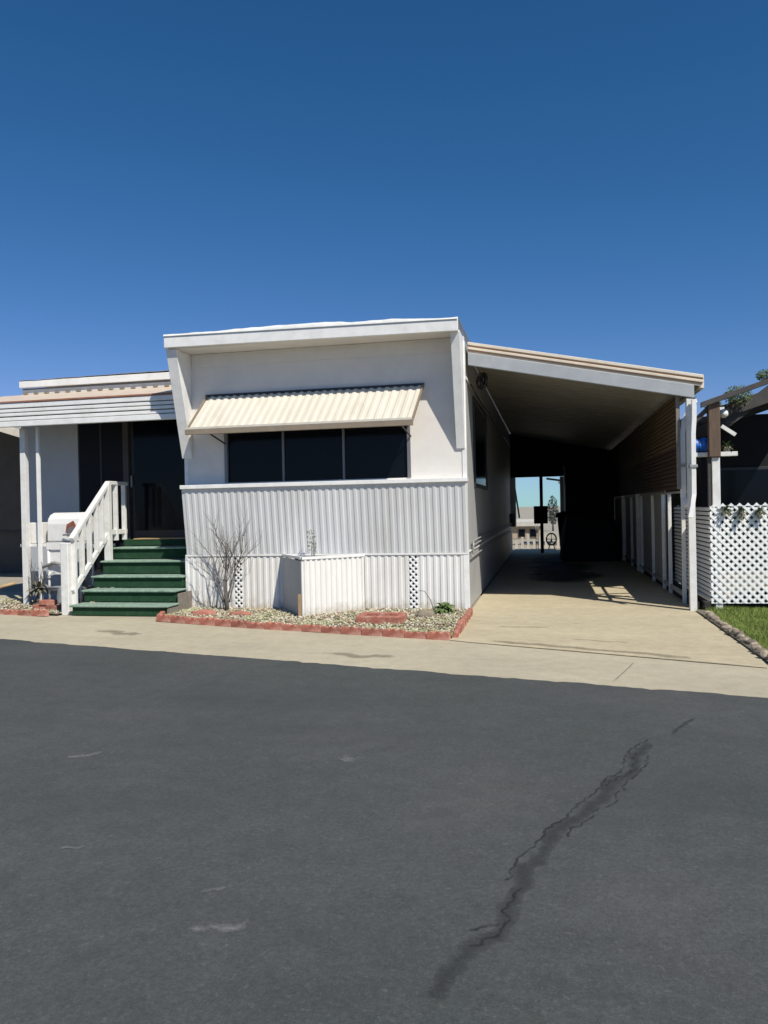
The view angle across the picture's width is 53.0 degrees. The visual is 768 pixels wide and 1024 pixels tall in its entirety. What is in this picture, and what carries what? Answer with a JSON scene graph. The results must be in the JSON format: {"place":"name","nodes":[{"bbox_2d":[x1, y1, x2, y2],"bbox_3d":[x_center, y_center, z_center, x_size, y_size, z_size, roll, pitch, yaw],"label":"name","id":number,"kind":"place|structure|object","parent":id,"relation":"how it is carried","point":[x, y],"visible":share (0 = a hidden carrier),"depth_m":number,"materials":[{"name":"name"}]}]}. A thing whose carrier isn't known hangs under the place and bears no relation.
{"place":"outdoors","nodes":[
{"label":"outdoors","id":0,"kind":"place"},
{"bbox_2d":[2,600,83,613],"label":"bed soil","id":1,"kind":"structure","parent":0,"point":[26,608],"depth_m":12.33,"materials":[{"name":"brown soil"}]},
{"bbox_2d":[0,582,14,606],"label":"wooden board","id":2,"kind":"object","parent":1,"relation":"on","point":[7,585],"visible":0.89,"depth_m":12.49,"materials":[{"name":"brown wood"}]},
{"bbox_2d":[26,558,50,604],"bbox_3d":[-5.678,1.148,12.616,0.413,0.776,0.388,-1,0,-33],"label":"dry vine","id":3,"kind":"object","parent":1,"relation":"on","point":[37,589],"visible":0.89,"depth_m":12.62,"materials":[{"name":"plant"}]},
{"bbox_2d":[33,604,45,609],"bbox_3d":[-5.332,1.482,12.003,0.240,0.075,0.120,-1,0,6],"label":"brick","id":4,"kind":"object","parent":1,"relation":"on","point":[38,606],"visible":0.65,"depth_m":11.95,"materials":[{"name":"brick"}]},
{"bbox_2d":[39,600,56,604],"bbox_3d":[-5.219,1.405,11.968,0.240,0.075,0.120,-1,0,9],"label":"brick","id":5,"kind":"object","parent":4,"relation":"on","point":[47,602],"visible":1,"depth_m":11.91,"materials":[{"name":"brick"}]},
{"bbox_2d":[46,605,61,609],"bbox_3d":[-5.090,1.478,11.891,0.240,0.075,0.120,-1,0,23],"label":"brick","id":6,"kind":"object","parent":1,"relation":"on","point":[54,607],"visible":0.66,"depth_m":11.84,"materials":[{"name":"brick"}]},
{"bbox_2d":[56,586,60,603],"bbox_3d":[-5.211,1.329,12.589,0.295,0.370,0.300,-1,0,12],"label":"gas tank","id":7,"kind":"object","parent":1,"relation":"on","point":[58,599],"visible":0.22,"depth_m":12.48,"materials":[{"name":"metal"}]},
{"bbox_2d":[20,512,114,602],"bbox_3d":[-5.264,0.777,12.773,1.500,1.535,0.534,-1,0,12],"label":"grill cart","id":8,"kind":"object","parent":1,"relation":"on","point":[57,529],"visible":0.62,"depth_m":12.64,"materials":[{"name":"white metal"}]},
{"bbox_2d":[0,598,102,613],"bbox_3d":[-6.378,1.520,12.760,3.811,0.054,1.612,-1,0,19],"label":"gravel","id":9,"kind":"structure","parent":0,"point":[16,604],"depth_m":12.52,"materials":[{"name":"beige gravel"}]},
{"bbox_2d":[164,606,466,636],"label":"gravel","id":10,"kind":"structure","parent":0,"point":[413,622],"depth_m":10.30,"materials":[{"name":"beige gravel"}]},
{"bbox_2d":[156,614,171,621],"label":"edging block","id":11,"kind":"object","parent":10,"relation":"on","point":[163,618],"depth_m":10.53,"materials":[{"name":"brick"}]},
{"bbox_2d":[170,615,186,623],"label":"edging block","id":12,"kind":"object","parent":10,"relation":"on","point":[177,619],"depth_m":10.40,"materials":[{"name":"brick"}]},
{"bbox_2d":[185,617,199,623],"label":"edging block","id":13,"kind":"object","parent":10,"relation":"on","point":[190,620],"depth_m":10.28,"materials":[{"name":"brick"}]},
{"bbox_2d":[191,609,216,614],"bbox_3d":[-2.576,1.435,10.959,0.432,0.090,0.157,-1,0,17],"label":"rock","id":14,"kind":"object","parent":10,"relation":"on","point":[203,612],"visible":0.62,"depth_m":10.91,"materials":[{"name":"stone"}]},
{"bbox_2d":[215,619,232,626],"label":"edging block","id":15,"kind":"object","parent":10,"relation":"on","point":[223,622],"depth_m":10.02,"materials":[{"name":"brick"}]},
{"bbox_2d":[191,503,262,611],"bbox_3d":[-2.351,0.673,11.287,1.155,1.638,0.358,-1,0,20],"label":"bare shrub","id":16,"kind":"object","parent":10,"relation":"on","point":[225,598],"visible":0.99,"depth_m":11.31,"materials":[{"name":"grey plant"}]},
{"bbox_2d":[229,611,251,616],"bbox_3d":[-2.000,1.424,10.785,0.381,0.082,0.144,-1,0,17],"label":"rock","id":17,"kind":"object","parent":10,"relation":"on","point":[243,613],"visible":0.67,"depth_m":10.74,"materials":[{"name":"stone"}]},
{"bbox_2d":[282,554,364,616],"bbox_3d":[-0.970,1.022,10.905,1.271,0.825,0.825,-1,0,12],"label":"box","id":18,"kind":"object","parent":10,"relation":"on","point":[314,585],"visible":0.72,"depth_m":10.85,"materials":[{"name":"white metal"}]},
{"bbox_2d":[307,530,315,555],"bbox_3d":[-1.052,0.447,11.136,0.150,0.397,0.077,-1,0,12],"label":"dry stalk","id":19,"kind":"object","parent":18,"relation":"on","point":[313,543],"visible":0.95,"depth_m":11.14,"materials":[{"name":"beige plant"}]},
{"bbox_2d":[362,628,382,635],"bbox_3d":[-0.129,1.414,9.068,0.267,0.093,0.066,-1,-3,24],"label":"edging block","id":20,"kind":"object","parent":10,"relation":"on","point":[372,632],"depth_m":9.04,"materials":[{"name":"brick"}]},
{"bbox_2d":[356,612,406,623],"bbox_3d":[-0.029,1.374,9.930,0.600,0.110,0.410,-1,0,12],"label":"planter","id":21,"kind":"object","parent":10,"relation":"on","point":[383,617],"visible":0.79,"depth_m":9.77,"materials":[{"name":"brick"}]},
{"bbox_2d":[414,610,434,616],"bbox_3d":[0.541,1.353,10.297,0.275,0.096,0.151,-1,0,0],"label":"rock","id":22,"kind":"object","parent":10,"relation":"on","point":[424,613],"visible":0.92,"depth_m":10.24,"materials":[{"name":"stone"}]},
{"bbox_2d":[419,590,455,614],"bbox_3d":[0.840,1.347,10.601,0.542,0.525,0.533,-1,0,-23],"label":"weed","id":23,"kind":"object","parent":10,"relation":"on","point":[444,607],"visible":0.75,"depth_m":10.54,"materials":[{"name":"green plant"}]},
{"bbox_2d":[0,506,674,607],"bbox_3d":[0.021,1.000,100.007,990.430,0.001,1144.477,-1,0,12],"label":"ground","id":24,"kind":"structure","parent":0,"point":[524,512],"depth_m":28.22,"materials":[{"name":"beige concrete"}]},
{"bbox_2d":[0,427,22,572],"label":"neighbour carport","id":25,"kind":"object","parent":24,"relation":"on","point":[10,528],"visible":0.07,"depth_m":20.30,"materials":[{"name":"grey metal"}]},
{"bbox_2d":[163,317,515,609],"bbox_3d":[0.516,-0.683,17.927,4.500,4.137,14.660,-1,0,12],"label":"mobile home","id":26,"kind":"object","parent":24,"relation":"on","point":[383,446],"visible":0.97,"depth_m":11.25,"materials":[{"name":"white paint"}]},
{"bbox_2d":[224,426,410,482],"bbox_3d":[-1.012,-0.953,11.384,2.860,0.970,0.070,-1,0,12],"label":"window","id":27,"kind":"structure","parent":26,"relation":"in","point":[367,452],"depth_m":11.39,"materials":[{"name":"glass"}]},
{"bbox_2d":[472,396,487,489],"bbox_3d":[1.669,-1.114,13.257,0.028,1.420,2.510,-1,0,12],"label":"window","id":28,"kind":"structure","parent":26,"relation":"in","point":[479,415],"depth_m":13.10,"materials":[{"name":"black glass"}]},
{"bbox_2d":[470,384,503,435],"bbox_3d":[2.182,-1.877,15.538,0.051,0.124,8.501,-1,0,12],"label":"cable","id":29,"kind":"object","parent":26,"relation":"attached to","point":[484,407],"visible":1,"depth_m":13.41,"materials":[{"name":"black rubber"}]},
{"bbox_2d":[513,524,559,548],"bbox_3d":[5.428,0.751,26.037,4.400,1.000,0.762,-1,0,12],"label":"fence","id":30,"kind":"object","parent":24,"relation":"on","point":[522,544],"visible":0.3,"depth_m":26.44,"materials":[{"name":"paint"}]},
{"bbox_2d":[548,495,558,530],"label":"cypress tree","id":31,"kind":"object","parent":24,"relation":"on","point":[552,519],"visible":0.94,"depth_m":43.83,"materials":[{"name":"green plant"}]},
{"bbox_2d":[614,490,698,609],"bbox_3d":[5.615,0.265,16.934,0.090,2.058,13.017,-1,0,12],"label":"board fence","id":32,"kind":"object","parent":24,"relation":"on","point":[653,541],"visible":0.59,"depth_m":14.58,"materials":[{"name":"white paint"}]},
{"bbox_2d":[666,414,767,570],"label":"neighbour house","id":33,"kind":"structure","parent":24,"relation":"on","point":[744,477],"depth_m":16.16,"materials":[{"name":"grey metal"}]},
{"bbox_2d":[720,466,767,514],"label":"window","id":34,"kind":"structure","parent":33,"relation":"in","point":[742,485],"depth_m":16.14,"materials":[{"name":"black glass"}]},
{"bbox_2d":[0,639,767,1023],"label":"street","id":35,"kind":"structure","parent":0,"point":[368,881],"depth_m":3.39,"materials":[{"name":"grey asphalt"}]},
{"bbox_2d":[193,924,242,931],"bbox_3d":[-0.586,1.480,2.743,0.338,0.001,0.185,-1,0,-17],"label":"street scuff","id":36,"kind":"object","parent":35,"relation":"on","point":[228,927],"visible":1,"depth_m":2.74,"materials":[{"name":"grey asphalt"}]},
{"bbox_2d":[433,744,648,995],"bbox_3d":[0.888,1.445,3.572,0.279,0.001,3.027,-1,0,32],"label":"crack sealer","id":37,"kind":"object","parent":35,"relation":"on","point":[523,877],"visible":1,"depth_m":3.09,"materials":[{"name":"black asphalt"}]},
{"bbox_2d":[477,888,520,944],"bbox_3d":[0.436,1.455,2.773,0.097,0.001,0.496,-1,0,33],"label":"street crack","id":38,"kind":"object","parent":37,"relation":"on","point":[514,894],"visible":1,"depth_m":2.75,"materials":[{"name":"black asphalt"}]},
{"bbox_2d":[506,739,647,878],"bbox_3d":[1.064,1.435,3.941,0.100,0.001,2.185,-1,0,34],"label":"street crack","id":39,"kind":"object","parent":35,"relation":"on","point":[568,813],"visible":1,"depth_m":3.62,"materials":[{"name":"black asphalt"}]},
{"bbox_2d":[568,755,648,834],"bbox_3d":[1.212,1.432,3.965,0.101,0.001,1.390,-1,0,35],"label":"street crack","id":40,"kind":"object","parent":35,"relation":"on","point":[611,804],"visible":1,"depth_m":3.80,"materials":[{"name":"black asphalt"}]},
{"bbox_2d":[0,591,767,697],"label":"sidewalk","id":41,"kind":"structure","parent":0,"point":[149,633],"depth_m":7.97,"materials":[{"name":"concrete"}]},
{"bbox_2d":[3,609,17,614],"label":"edging block","id":42,"kind":"object","parent":41,"relation":"on","point":[9,612],"depth_m":11.64,"materials":[{"name":"brick"}]},
{"bbox_2d":[17,609,31,615],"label":"edging block","id":43,"kind":"object","parent":41,"relation":"on","point":[21,612],"depth_m":11.51,"materials":[{"name":"brick"}]},
{"bbox_2d":[31,609,48,615],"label":"edging block","id":44,"kind":"object","parent":41,"relation":"on","point":[37,612],"depth_m":11.38,"materials":[{"name":"brick"}]},
{"bbox_2d":[0,370,185,604],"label":"porch addition","id":45,"kind":"structure","parent":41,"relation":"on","point":[83,439],"depth_m":13.27,"materials":[{"name":"paint"}]},
{"bbox_2d":[78,422,123,570],"bbox_3d":[-4.919,-0.367,13.472,0.888,2.800,0.082,-1,0,12],"label":"window","id":46,"kind":"structure","parent":45,"relation":"in","point":[100,444],"depth_m":13.44,"materials":[{"name":"black glass"}]},
{"bbox_2d":[130,419,184,538],"bbox_3d":[-3.694,-0.671,13.194,1.405,2.240,0.110,-1,0,12],"label":"door","id":47,"kind":"structure","parent":45,"relation":"in","point":[157,463],"depth_m":13.22,"materials":[{"name":"black glass"}]},
{"bbox_2d":[60,481,191,615],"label":"porch steps","id":48,"kind":"structure","parent":41,"relation":"on","point":[128,555],"depth_m":11.87,"materials":[{"name":"wood"}]},
{"bbox_2d":[200,617,216,625],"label":"edging block","id":49,"kind":"object","parent":41,"relation":"on","point":[209,621],"depth_m":10.14,"materials":[{"name":"brick"}]},
{"bbox_2d":[231,620,249,627],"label":"edging block","id":50,"kind":"object","parent":41,"relation":"on","point":[239,623],"depth_m":9.89,"materials":[{"name":"brick"}]},
{"bbox_2d":[247,622,263,628],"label":"edging block","id":51,"kind":"object","parent":41,"relation":"on","point":[254,625],"depth_m":9.77,"materials":[{"name":"brick"}]},
{"bbox_2d":[264,621,284,629],"bbox_3d":[-1.375,1.432,9.675,0.267,0.097,0.066,0,2,25],"label":"edging block","id":52,"kind":"object","parent":41,"relation":"on","point":[269,625],"depth_m":9.65,"materials":[{"name":"brick"}]},
{"bbox_2d":[283,624,301,631],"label":"edging block","id":53,"kind":"object","parent":41,"relation":"on","point":[289,627],"depth_m":9.53,"materials":[{"name":"brick"}]},
{"bbox_2d":[302,624,322,631],"bbox_3d":[-0.877,1.421,9.432,0.267,0.084,0.067,-1,0,28],"label":"edging block","id":54,"kind":"object","parent":41,"relation":"on","point":[311,628],"depth_m":9.40,"materials":[{"name":"brick"}]},
{"bbox_2d":[321,626,340,633],"bbox_3d":[-0.628,1.427,9.308,0.267,0.087,0.076,0,2,28],"label":"edging block","id":55,"kind":"object","parent":41,"relation":"on","point":[331,629],"depth_m":9.28,"materials":[{"name":"brick"}]},
{"bbox_2d":[341,626,362,634],"bbox_3d":[-0.379,1.413,9.188,0.267,0.091,0.066,0,-1,24],"label":"edging block","id":56,"kind":"object","parent":41,"relation":"on","point":[352,630],"depth_m":9.16,"materials":[{"name":"ceramic"}]},
{"bbox_2d":[383,628,404,637],"bbox_3d":[0.116,1.405,8.942,0.268,0.099,0.064,-3,2,28],"label":"edging block","id":57,"kind":"object","parent":41,"relation":"on","point":[394,632],"depth_m":8.91,"materials":[{"name":"ceramic"}]},
{"bbox_2d":[404,631,426,638],"bbox_3d":[0.367,1.412,8.823,0.267,0.086,0.074,-2,-3,27],"label":"edging block","id":58,"kind":"object","parent":41,"relation":"on","point":[415,635],"depth_m":8.79,"materials":[{"name":"ceramic"}]},
{"bbox_2d":[426,630,450,640],"bbox_3d":[0.615,1.398,8.696,0.267,0.102,0.074,0,3,25],"label":"edging block","id":59,"kind":"object","parent":41,"relation":"on","point":[437,635],"depth_m":8.67,"materials":[{"name":"ceramic"}]},
{"bbox_2d":[0,0,767,506],"label":"sky","id":60,"kind":"structure","parent":0,"point":[588,179],"materials":[{"name":"blue"}]},
{"bbox_2d":[512,519,539,538],"bbox_3d":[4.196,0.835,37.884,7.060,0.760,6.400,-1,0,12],"label":"house","id":61,"kind":"structure","parent":0,"point":[523,527],"depth_m":34.34,"materials":[{"name":"paint"}]},
{"bbox_2d":[518,529,524,536],"bbox_3d":[6.153,0.942,34.376,0.300,0.340,0.049,-1,0,12],"label":"window","id":62,"kind":"structure","parent":61,"relation":"in","point":[521,532],"depth_m":34.36,"materials":[{"name":"black glass"}]},
{"bbox_2d":[530,529,536,536],"bbox_3d":[6.642,0.933,34.272,0.300,0.340,0.049,-1,0,12],"label":"window","id":63,"kind":"structure","parent":61,"relation":"in","point":[533,532],"depth_m":34.25,"materials":[{"name":"black glass"}]},
{"bbox_2d":[450,549,767,667],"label":"driveway","id":64,"kind":"structure","parent":0,"point":[624,607],"depth_m":10.05,"materials":[{"name":"concrete"}]},
{"bbox_2d":[453,628,459,637],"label":"edging block","id":65,"kind":"object","parent":64,"relation":"on","point":[456,633],"depth_m":8.77,"materials":[{"name":"ceramic"}]},
{"bbox_2d":[455,623,462,633],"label":"edging block","id":66,"kind":"object","parent":64,"relation":"on","point":[458,626],"depth_m":9.13,"materials":[{"name":"brick"}]},
{"bbox_2d":[458,619,464,628],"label":"edging block","id":67,"kind":"object","parent":64,"relation":"on","point":[461,621],"depth_m":9.42,"materials":[{"name":"brick"}]},
{"bbox_2d":[546,533,556,549],"bbox_3d":[5.511,0.968,25.348,0.370,0.579,0.070,-1,0,12],"label":"hose reel","id":68,"kind":"object","parent":64,"relation":"on","point":[552,543],"visible":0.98,"depth_m":25.33,"materials":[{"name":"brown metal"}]},
{"bbox_2d":[527,563,587,571],"bbox_3d":[4.111,1.304,18.096,2.617,0.001,3.947,-1,0,12],"label":"oil stain","id":69,"kind":"object","parent":64,"relation":"on","point":[558,567],"visible":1,"depth_m":18.05,"materials":[{"name":"black liquid"}]},
{"bbox_2d":[556,511,579,540],"bbox_3d":[5.166,0.599,21.614,0.665,1.240,0.340,-1,0,12],"label":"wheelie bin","id":70,"kind":"object","parent":64,"relation":"on","point":[561,516],"visible":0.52,"depth_m":21.50,"materials":[{"name":"black plastic"}]},
{"bbox_2d":[534,571,601,581],"bbox_3d":[3.748,1.324,16.024,2.781,0.001,4.112,-1,0,12],"label":"oil stain","id":71,"kind":"object","parent":64,"relation":"on","point":[563,576],"visible":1,"depth_m":15.93,"materials":[{"name":"black liquid"}]},
{"bbox_2d":[467,342,703,610],"bbox_3d":[4.181,-0.611,17.318,3.232,3.867,13.410,-1,0,12],"label":"carport","id":72,"kind":"object","parent":64,"relation":"on","point":[557,411],"visible":0.68,"depth_m":13.82,"materials":[{"name":"white paint"}]},
{"bbox_2d":[476,372,487,389],"bbox_3d":[1.458,-1.947,11.469,0.182,0.252,0.142,-1,0,12],"label":"cable coil","id":73,"kind":"object","parent":72,"relation":"hanging from","point":[482,376],"visible":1,"depth_m":11.45,"materials":[{"name":"black rubber"}]},
{"bbox_2d":[534,506,547,523],"bbox_3d":[4.816,0.086,23.651,0.420,0.540,0.150,-1,0,12],"label":"meter box","id":74,"kind":"object","parent":72,"relation":"attached to","point":[540,514],"visible":1,"depth_m":23.58,"materials":[{"name":"paint"}]},
{"bbox_2d":[606,396,679,474],"bbox_3d":[5.400,-1.335,16.960,0.050,0.733,12.990,-1,0,12],"label":"slat blind","id":75,"kind":"object","parent":72,"relation":"hanging from","point":[656,433],"visible":0.93,"depth_m":13.39,"materials":[{"name":"brown wood"}]},
{"bbox_2d":[612,445,680,496],"bbox_3d":[5.414,-0.683,16.964,0.050,0.618,12.990,-1,0,12],"label":"slat blind","id":76,"kind":"object","parent":75,"relation":"hanging from","point":[660,472],"visible":0.94,"depth_m":13.29,"materials":[{"name":"brown wood"}]},
{"bbox_2d":[680,397,695,507],"bbox_3d":[4.218,-0.827,10.661,0.278,1.534,0.202,-1,0,12],"label":"downspout","id":77,"kind":"object","parent":72,"relation":"attached to","point":[683,497],"visible":0.64,"depth_m":10.65,"materials":[{"name":"white metal"}]},
{"bbox_2d":[688,399,697,517],"bbox_3d":[4.171,-0.718,10.431,0.143,1.609,0.135,-1,0,12],"label":"downspout","id":78,"kind":"object","parent":72,"relation":"attached to","point":[693,466],"visible":1,"depth_m":10.40,"materials":[{"name":"white metal"}]},
{"bbox_2d":[562,463,614,518],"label":"storage shed","id":79,"kind":"structure","parent":64,"relation":"on","point":[588,488],"depth_m":21.66,"materials":[{"name":"paint"}]},
{"bbox_2d":[566,470,589,513],"bbox_3d":[5.478,-0.003,21.730,0.620,2.350,0.048,-1,0,12],"label":"door","id":80,"kind":"structure","parent":79,"relation":"in","point":[577,481],"depth_m":21.72,"materials":[{"name":"paint"}]},
{"bbox_2d":[589,469,613,516],"bbox_3d":[6.110,-0.015,21.596,0.630,2.350,0.048,-1,0,12],"label":"door","id":81,"kind":"structure","parent":79,"relation":"in","point":[601,499],"depth_m":21.59,"materials":[{"name":"paint"}]},
{"bbox_2d":[560,512,620,560],"bbox_3d":[5.479,0.629,20.587,1.550,1.258,1.500,-1,0,12],"label":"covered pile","id":82,"kind":"object","parent":64,"relation":"on","point":[591,537],"visible":1,"depth_m":19.91,"materials":[{"name":"black fabric"}]},
{"bbox_2d":[667,568,767,608],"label":"patio floor","id":83,"kind":"structure","parent":0,"point":[753,605],"depth_m":13.33,"materials":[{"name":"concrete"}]},
{"bbox_2d":[673,505,713,609],"bbox_3d":[4.752,0.618,11.949,0.180,1.440,3.100,-1,0,12],"label":"slat fence","id":84,"kind":"object","parent":83,"relation":"on","point":[703,558],"visible":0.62,"depth_m":11.25,"materials":[{"name":"white wood"}]},
{"bbox_2d":[685,379,767,607],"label":"patio cover","id":85,"kind":"object","parent":83,"relation":"on","point":[711,424],"visible":0.59,"depth_m":10.63,"materials":[{"name":"white paint"}]},
{"bbox_2d":[696,437,706,452],"bbox_3d":[4.410,-0.933,10.786,0.266,0.231,0.223,-1,0,12],"label":"tarp bundle","id":86,"kind":"object","parent":85,"relation":"on","point":[701,444],"visible":0.62,"depth_m":10.70,"materials":[{"name":"blue plastic"}]},
{"bbox_2d":[720,407,727,417],"bbox_3d":[4.686,-1.375,10.647,0.114,0.159,0.117,-1,0,12],"label":"floodlight","id":87,"kind":"object","parent":85,"relation":"attached to","point":[723,413],"visible":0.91,"depth_m":10.61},
{"bbox_2d":[721,440,732,451],"bbox_3d":[4.769,-0.910,10.725,0.232,0.174,0.204,-1,0,12],"label":"potted plant","id":88,"kind":"object","parent":85,"relation":"on","point":[725,448],"visible":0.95,"depth_m":10.68,"materials":[{"name":"green plant"}]},
{"bbox_2d":[724,385,753,407],"bbox_3d":[5.329,-1.745,11.598,0.428,0.352,0.405,-1,0,12],"label":"climbing plant","id":89,"kind":"object","parent":85,"relation":"attached to","point":[734,400],"visible":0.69,"depth_m":11.56,"materials":[{"name":"green plant"}]},
{"bbox_2d":[755,369,767,380],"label":"climbing plant","id":90,"kind":"object","parent":85,"relation":"attached to","point":[763,376],"visible":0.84,"depth_m":11.71,"materials":[{"name":"green plant"}]},
{"bbox_2d":[723,588,767,606],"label":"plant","id":91,"kind":"object","parent":83,"relation":"on","point":[744,597],"visible":0.32,"depth_m":10.97,"materials":[{"name":"green plant"}]},
{"bbox_2d":[696,610,767,660],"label":"bed soil","id":92,"kind":"structure","parent":0,"point":[703,611],"depth_m":9.01,"materials":[{"name":"brown soil"}]},
{"bbox_2d":[721,625,731,629],"bbox_3d":[3.935,1.326,8.846,0.123,0.054,0.103,-1,0,31],"label":"edging stone","id":93,"kind":"object","parent":92,"relation":"on","point":[725,627],"visible":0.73,"depth_m":8.82,"materials":[{"name":"grey stone"}]},
{"bbox_2d":[730,628,738,636],"bbox_3d":[3.863,1.322,8.447,0.108,0.085,0.132,-1,0,-13],"label":"edging stone","id":94,"kind":"object","parent":92,"relation":"on","point":[734,631],"visible":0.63,"depth_m":8.43,"materials":[{"name":"grey stone"}]},
{"bbox_2d":[736,634,744,638],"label":"edging stone","id":95,"kind":"object","parent":92,"relation":"on","point":[738,636],"visible":0.65,"depth_m":8.18,"materials":[{"name":"grey stone"}]},
{"bbox_2d":[739,638,748,642],"bbox_3d":[3.753,1.333,8.009,0.085,0.056,0.139,-1,0,-19],"label":"edging stone","id":96,"kind":"object","parent":92,"relation":"on","point":[743,640],"visible":0.68,"depth_m":7.98,"materials":[{"name":"grey stone"}]},
{"bbox_2d":[745,639,757,643],"bbox_3d":[3.768,1.334,7.886,0.098,0.058,0.134,-1,0,-27],"label":"edging stone","id":97,"kind":"object","parent":92,"relation":"on","point":[748,641],"visible":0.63,"depth_m":7.87,"materials":[{"name":"grey stone"}]},
{"bbox_2d":[751,645,761,650],"bbox_3d":[3.657,1.336,7.548,0.108,0.070,0.111,-1,0,-2],"label":"edging stone","id":98,"kind":"object","parent":92,"relation":"on","point":[753,647],"visible":0.52,"depth_m":7.54,"materials":[{"name":"grey stone"}]},
{"bbox_2d":[753,647,767,653],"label":"edging stone","id":99,"kind":"object","parent":92,"relation":"on","point":[756,650],"visible":0.65,"depth_m":7.42,"materials":[{"name":"grey stone"}]},
{"bbox_2d":[759,650,767,658],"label":"edging stone","id":100,"kind":"object","parent":92,"relation":"on","point":[763,654],"visible":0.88,"depth_m":7.21,"materials":[{"name":"grey stone"}]},
{"bbox_2d":[698,605,767,649],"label":"lawn","id":101,"kind":"structure","parent":0,"point":[743,620],"depth_m":9.45,"materials":[{"name":"green plant"}]},
{"bbox_2d":[710,502,767,608],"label":"lattice fence","id":102,"kind":"object","parent":101,"relation":"on","point":[717,541],"visible":0.94,"depth_m":10.47,"materials":[{"name":"white paint"}]},
{"bbox_2d":[721,504,732,516],"bbox_3d":[4.649,-0.008,10.448,0.197,0.192,0.185,-1,0,12],"label":"spiky plant","id":103,"kind":"object","parent":102,"relation":"attached to","point":[726,509],"visible":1,"depth_m":10.42,"materials":[{"name":"green plant"}]},
{"bbox_2d":[734,507,747,520],"bbox_3d":[4.832,0.032,10.413,0.167,0.216,0.196,-1,0,-24],"label":"spiky plant","id":104,"kind":"object","parent":102,"relation":"attached to","point":[740,509],"visible":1,"depth_m":10.39,"materials":[{"name":"green plant"}]},
{"bbox_2d":[753,506,766,518],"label":"spiky plant","id":105,"kind":"object","parent":102,"relation":"attached to","point":[759,515],"visible":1,"depth_m":10.35,"materials":[{"name":"green plant"}]}
]}

